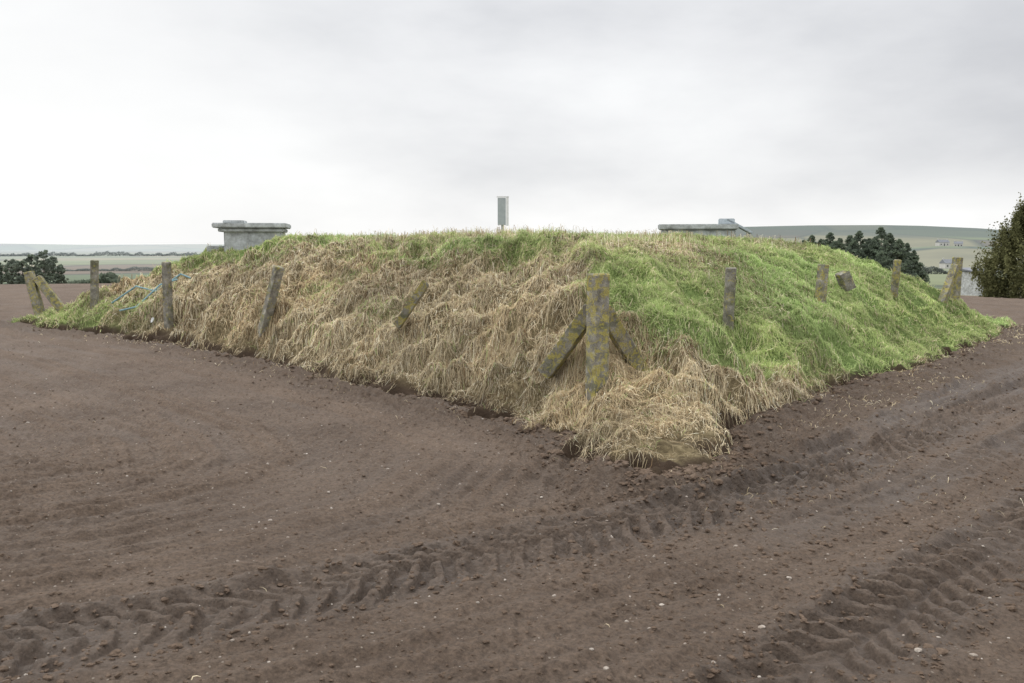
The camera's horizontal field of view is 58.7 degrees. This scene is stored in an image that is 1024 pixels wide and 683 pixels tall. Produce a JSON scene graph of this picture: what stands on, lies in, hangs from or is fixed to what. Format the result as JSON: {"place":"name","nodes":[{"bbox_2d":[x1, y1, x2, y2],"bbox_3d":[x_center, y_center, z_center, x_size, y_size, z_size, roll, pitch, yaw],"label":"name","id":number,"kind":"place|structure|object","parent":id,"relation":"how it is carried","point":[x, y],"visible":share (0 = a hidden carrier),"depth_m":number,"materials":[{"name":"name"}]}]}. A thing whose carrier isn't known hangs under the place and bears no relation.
{"place":"outdoors","nodes":[
{"label":"outdoors","id":0,"kind":"place"},
{"bbox_2d":[0,244,223,249],"bbox_3d":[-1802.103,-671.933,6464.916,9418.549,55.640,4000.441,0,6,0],"label":"hill","id":1,"kind":"structure","parent":0,"point":[102,247],"depth_m":6854.04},
{"bbox_2d":[0,250,1023,682],"bbox_3d":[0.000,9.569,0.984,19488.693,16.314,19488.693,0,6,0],"label":"ground","id":2,"kind":"structure","parent":0,"point":[94,374],"depth_m":5.09,"materials":[{"name":"soil"}]},
{"bbox_2d":[0,262,9,283],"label":"pine tree","id":3,"kind":"object","parent":2,"relation":"on","point":[1,269],"visible":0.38,"depth_m":106.52,"materials":[{"name":"green plant"}]},
{"bbox_2d":[2,259,21,283],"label":"pine tree","id":4,"kind":"object","parent":2,"relation":"on","point":[7,274],"visible":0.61,"depth_m":102.64,"materials":[{"name":"green plant"}]},
{"bbox_2d":[12,260,31,283],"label":"pine tree","id":5,"kind":"object","parent":2,"relation":"on","point":[20,265],"visible":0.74,"depth_m":100.66,"materials":[{"name":"green plant"}]},
{"bbox_2d":[23,254,43,276],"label":"pine tree","id":6,"kind":"object","parent":2,"relation":"on","point":[29,259],"visible":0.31,"depth_m":105.27,"materials":[{"name":"green plant"}]},
{"bbox_2d":[31,249,54,283],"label":"pine tree","id":7,"kind":"object","parent":2,"relation":"on","point":[42,255],"visible":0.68,"depth_m":101.97,"materials":[{"name":"green plant"}]},
{"bbox_2d":[43,256,62,283],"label":"pine tree","id":8,"kind":"object","parent":2,"relation":"on","point":[53,266],"visible":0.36,"depth_m":110.19,"materials":[{"name":"green plant"}]},
{"bbox_2d":[53,265,68,283],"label":"pine tree","id":9,"kind":"object","parent":2,"relation":"on","point":[60,269],"visible":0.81,"depth_m":105.41,"materials":[{"name":"green plant"}]},
{"bbox_2d":[9,266,155,270],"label":"hedge","id":10,"kind":"object","parent":2,"relation":"on","point":[127,269],"visible":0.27,"depth_m":540.00,"materials":[{"name":"green plant"}]},
{"bbox_2d":[0,251,197,255],"bbox_3d":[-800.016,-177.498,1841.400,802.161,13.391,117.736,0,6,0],"label":"hedge","id":11,"kind":"object","parent":2,"relation":"on","point":[96,253],"visible":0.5,"depth_m":1842.22,"materials":[{"name":"green plant"}]},
{"bbox_2d":[65,271,144,283],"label":"hedge","id":12,"kind":"object","parent":2,"relation":"on","point":[110,277],"visible":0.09,"depth_m":225.40,"materials":[{"name":"green plant"}]},
{"bbox_2d":[0,338,1015,678],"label":"field stones","id":13,"kind":"object","parent":2,"relation":"on","point":[918,650],"visible":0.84,"depth_m":4.42,"materials":[{"name":"stone"}]},
{"bbox_2d":[0,324,1023,682],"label":"soil clods","id":14,"kind":"object","parent":2,"relation":"on","point":[692,470],"visible":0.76,"depth_m":4.72,"materials":[{"name":"brown soil"}]},
{"bbox_2d":[22,324,1023,679],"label":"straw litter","id":15,"kind":"object","parent":2,"relation":"on","point":[758,416],"visible":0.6,"depth_m":9.88,"materials":[{"name":"beige plant"}]},
{"bbox_2d":[807,235,817,244],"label":"conifer tree","id":16,"kind":"object","parent":2,"relation":"on","point":[812,238],"visible":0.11,"depth_m":120.72,"materials":[{"name":"green plant"}]},
{"bbox_2d":[817,239,825,246],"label":"conifer tree","id":17,"kind":"object","parent":2,"relation":"on","point":[820,242],"visible":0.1,"depth_m":129.46,"materials":[{"name":"green plant"}]},
{"bbox_2d":[823,232,834,245],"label":"conifer tree","id":18,"kind":"object","parent":2,"relation":"on","point":[830,237],"visible":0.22,"depth_m":134.35,"materials":[{"name":"green plant"}]},
{"bbox_2d":[829,241,837,249],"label":"conifer tree","id":19,"kind":"object","parent":2,"relation":"on","point":[833,244],"visible":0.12,"depth_m":122.76,"materials":[{"name":"green plant"}]},
{"bbox_2d":[832,237,845,252],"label":"conifer tree","id":20,"kind":"object","parent":2,"relation":"on","point":[840,243],"visible":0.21,"depth_m":121.84,"materials":[{"name":"green plant"}]},
{"bbox_2d":[844,235,855,248],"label":"conifer tree","id":21,"kind":"object","parent":2,"relation":"on","point":[849,238],"visible":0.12,"depth_m":132.38,"materials":[{"name":"green plant"}]},
{"bbox_2d":[845,240,866,258],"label":"conifer tree","id":22,"kind":"object","parent":2,"relation":"on","point":[852,246],"visible":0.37,"depth_m":126.31,"materials":[{"name":"green plant"}]},
{"bbox_2d":[849,230,874,259],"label":"conifer tree","id":23,"kind":"object","parent":2,"relation":"on","point":[858,236],"visible":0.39,"depth_m":127.40,"materials":[{"name":"green plant"}]},
{"bbox_2d":[864,240,883,266],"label":"conifer tree","id":24,"kind":"object","parent":2,"relation":"on","point":[873,246],"visible":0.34,"depth_m":126.58,"materials":[{"name":"green plant"}]},
{"bbox_2d":[868,227,886,262],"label":"conifer tree","id":25,"kind":"object","parent":2,"relation":"on","point":[880,231],"visible":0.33,"depth_m":131.17,"materials":[{"name":"green plant"}]},
{"bbox_2d":[874,233,910,276],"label":"conifer tree","id":26,"kind":"object","parent":2,"relation":"on","point":[887,245],"visible":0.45,"depth_m":122.65,"materials":[{"name":"green plant"}]},
{"bbox_2d":[884,239,918,277],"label":"conifer tree","id":27,"kind":"object","parent":2,"relation":"on","point":[901,251],"visible":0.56,"depth_m":120.88,"materials":[{"name":"green plant"}]},
{"bbox_2d":[902,243,930,285],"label":"conifer tree","id":28,"kind":"object","parent":2,"relation":"on","point":[907,247],"visible":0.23,"depth_m":129.97,"materials":[{"name":"green plant"}]},
{"bbox_2d":[905,250,929,283],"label":"conifer tree","id":29,"kind":"object","parent":2,"relation":"on","point":[913,258],"visible":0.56,"depth_m":122.67,"materials":[{"name":"green plant"}]},
{"bbox_2d":[921,265,1022,273],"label":"hedge","id":30,"kind":"object","parent":2,"relation":"on","point":[930,269],"visible":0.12,"depth_m":486.30,"materials":[{"name":"green plant"}]},
{"bbox_2d":[960,267,996,295],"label":"shed","id":31,"kind":"structure","parent":2,"relation":"on","point":[968,286],"depth_m":79.26,"materials":[{"name":"paint"}]},
{"bbox_2d":[969,192,1023,298],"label":"cypress tree","id":32,"kind":"object","parent":2,"relation":"on","point":[1009,247],"visible":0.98,"depth_m":38.18,"materials":[{"name":"green plant"}]},
{"bbox_2d":[0,0,1023,244],"label":"sky","id":33,"kind":"structure","parent":0,"point":[123,122],"materials":[{"name":"grey"}]},
{"bbox_2d":[11,223,1015,474],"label":"grass mound terrain","id":34,"kind":"structure","parent":0,"point":[658,463],"depth_m":10.85,"materials":[{"name":"brown plant"}]},
{"bbox_2d":[23,271,63,315],"bbox_3d":[-9.844,-0.883,19.312,0.936,1.228,0.202,0,6,0],"label":"corner fence post","id":35,"kind":"object","parent":34,"relation":"on","point":[34,284],"visible":0.83,"depth_m":19.22,"materials":[{"name":"concrete"}]},
{"bbox_2d":[90,260,98,308],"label":"fence post","id":36,"kind":"object","parent":34,"relation":"on","point":[94,281],"visible":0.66,"depth_m":17.90,"materials":[{"name":"concrete"}]},
{"bbox_2d":[119,279,177,310],"bbox_3d":[-6.808,-0.873,17.060,1.042,0.597,0.119,-2,6,-23],"label":"plastic pipe","id":37,"kind":"object","parent":34,"relation":"on","point":[146,297],"visible":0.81,"depth_m":17.01,"materials":[{"name":"blue plastic"}]},
{"bbox_2d":[111,273,190,303],"bbox_3d":[-6.900,-1.012,17.400,1.626,0.587,0.057,1,6,7],"label":"plastic pipe","id":38,"kind":"object","parent":34,"relation":"on","point":[115,300],"visible":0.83,"depth_m":17.41,"materials":[{"name":"blue plastic"}]},
{"bbox_2d":[161,262,173,328],"bbox_3d":[-5.974,-0.749,15.791,0.124,1.270,0.124,5,10,25],"label":"fence post","id":39,"kind":"object","parent":34,"relation":"on","point":[167,295],"visible":0.94,"depth_m":15.74,"materials":[{"name":"concrete"}]},
{"bbox_2d":[207,220,290,253],"bbox_3d":[-5.554,-2.066,19.278,1.630,0.977,1.300,-1,6,-9],"label":"concrete chamber","id":40,"kind":"object","parent":34,"relation":"on","point":[240,234],"visible":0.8,"depth_m":18.73,"materials":[{"name":"grey concrete"}]},
{"bbox_2d":[258,265,283,337],"bbox_3d":[-3.549,-0.510,13.303,0.133,1.218,0.133,8,12,-41],"label":"fence post","id":41,"kind":"object","parent":34,"relation":"on","point":[271,297],"visible":0.91,"depth_m":13.23,"materials":[{"name":"concrete"}]},
{"bbox_2d":[393,280,428,328],"bbox_3d":[-1.192,-0.455,10.881,0.097,0.712,0.097,39,25,4],"label":"fence post","id":42,"kind":"object","parent":34,"relation":"on","point":[410,305],"visible":1,"depth_m":10.84,"materials":[{"name":"concrete"}]},
{"bbox_2d":[497,196,508,229],"bbox_3d":[-0.170,-2.148,16.885,0.230,1.080,0.072,0,6,0],"label":"marker sign","id":43,"kind":"object","parent":34,"relation":"on","point":[503,211],"visible":0.84,"depth_m":16.83,"materials":[{"name":"metal"}]},
{"bbox_2d":[538,273,648,401],"bbox_3d":[0.825,0.112,8.828,0.903,1.577,0.814,-6,8,-44],"label":"corner fence post","id":44,"kind":"object","parent":34,"relation":"on","point":[596,320],"visible":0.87,"depth_m":8.34,"materials":[{"name":"concrete"}]},
{"bbox_2d":[658,218,752,237],"bbox_3d":[3.788,-2.019,17.880,1.778,0.769,1.300,1,6,11],"label":"concrete chamber","id":45,"kind":"object","parent":34,"relation":"on","point":[722,226],"visible":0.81,"depth_m":17.30,"materials":[{"name":"concrete"}]},
{"bbox_2d":[722,267,736,330],"bbox_3d":[2.466,-0.275,10.371,0.129,1.136,0.128,3,8,13],"label":"fence post","id":46,"kind":"object","parent":34,"relation":"on","point":[729,296],"visible":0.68,"depth_m":10.29,"materials":[{"name":"concrete"}]},
{"bbox_2d":[815,264,828,302],"bbox_3d":[4.377,-0.632,12.904,0.124,0.926,0.122,0,7,-29],"label":"fence post","id":47,"kind":"object","parent":34,"relation":"on","point":[821,282],"visible":0.58,"depth_m":12.84,"materials":[{"name":"concrete"}]},
{"bbox_2d":[835,270,855,290],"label":"fence post","id":48,"kind":"object","parent":34,"relation":"on","point":[845,280],"visible":0.97,"depth_m":13.80,"materials":[{"name":"concrete"}]},
{"bbox_2d":[890,259,901,298],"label":"fence post","id":49,"kind":"object","parent":34,"relation":"on","point":[895,279],"visible":0.66,"depth_m":15.40,"materials":[{"name":"concrete"}]},
{"bbox_2d":[938,257,962,302],"bbox_3d":[8.412,-0.895,17.642,0.810,1.479,0.215,-4,7,-33],"label":"corner fence post","id":50,"kind":"object","parent":34,"relation":"on","point":[951,287],"visible":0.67,"depth_m":17.65,"materials":[{"name":"concrete"}]},
{"bbox_2d":[8,225,1019,454],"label":"green grass","id":51,"kind":"structure","parent":0,"point":[843,260],"depth_m":12.33,"materials":[{"name":"green plant"}]},
{"bbox_2d":[735,225,1001,248],"bbox_3d":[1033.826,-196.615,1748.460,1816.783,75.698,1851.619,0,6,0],"label":"hill","id":52,"kind":"structure","parent":0,"point":[919,236],"depth_m":1730.00,"materials":[{"name":"green plant"}]},
{"bbox_2d":[909,246,1019,267],"bbox_3d":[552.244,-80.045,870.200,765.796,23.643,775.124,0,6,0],"label":"field","id":53,"kind":"structure","parent":0,"point":[929,256],"depth_m":869.86,"materials":[{"name":"green plant"}]},
{"bbox_2d":[935,239,949,245],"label":"farm house","id":54,"kind":"structure","parent":53,"relation":"on","point":[942,242],"depth_m":1031.28,"materials":[{"name":"paint"}]},
{"bbox_2d":[939,258,951,268],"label":"farm house","id":55,"kind":"structure","parent":53,"relation":"on","point":[945,263],"depth_m":685.23,"materials":[{"name":"paint"}]},
{"bbox_2d":[954,240,962,245],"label":"farm house","id":56,"kind":"structure","parent":53,"relation":"on","point":[958,243],"depth_m":1041.99,"materials":[{"name":"paint"}]}
]}

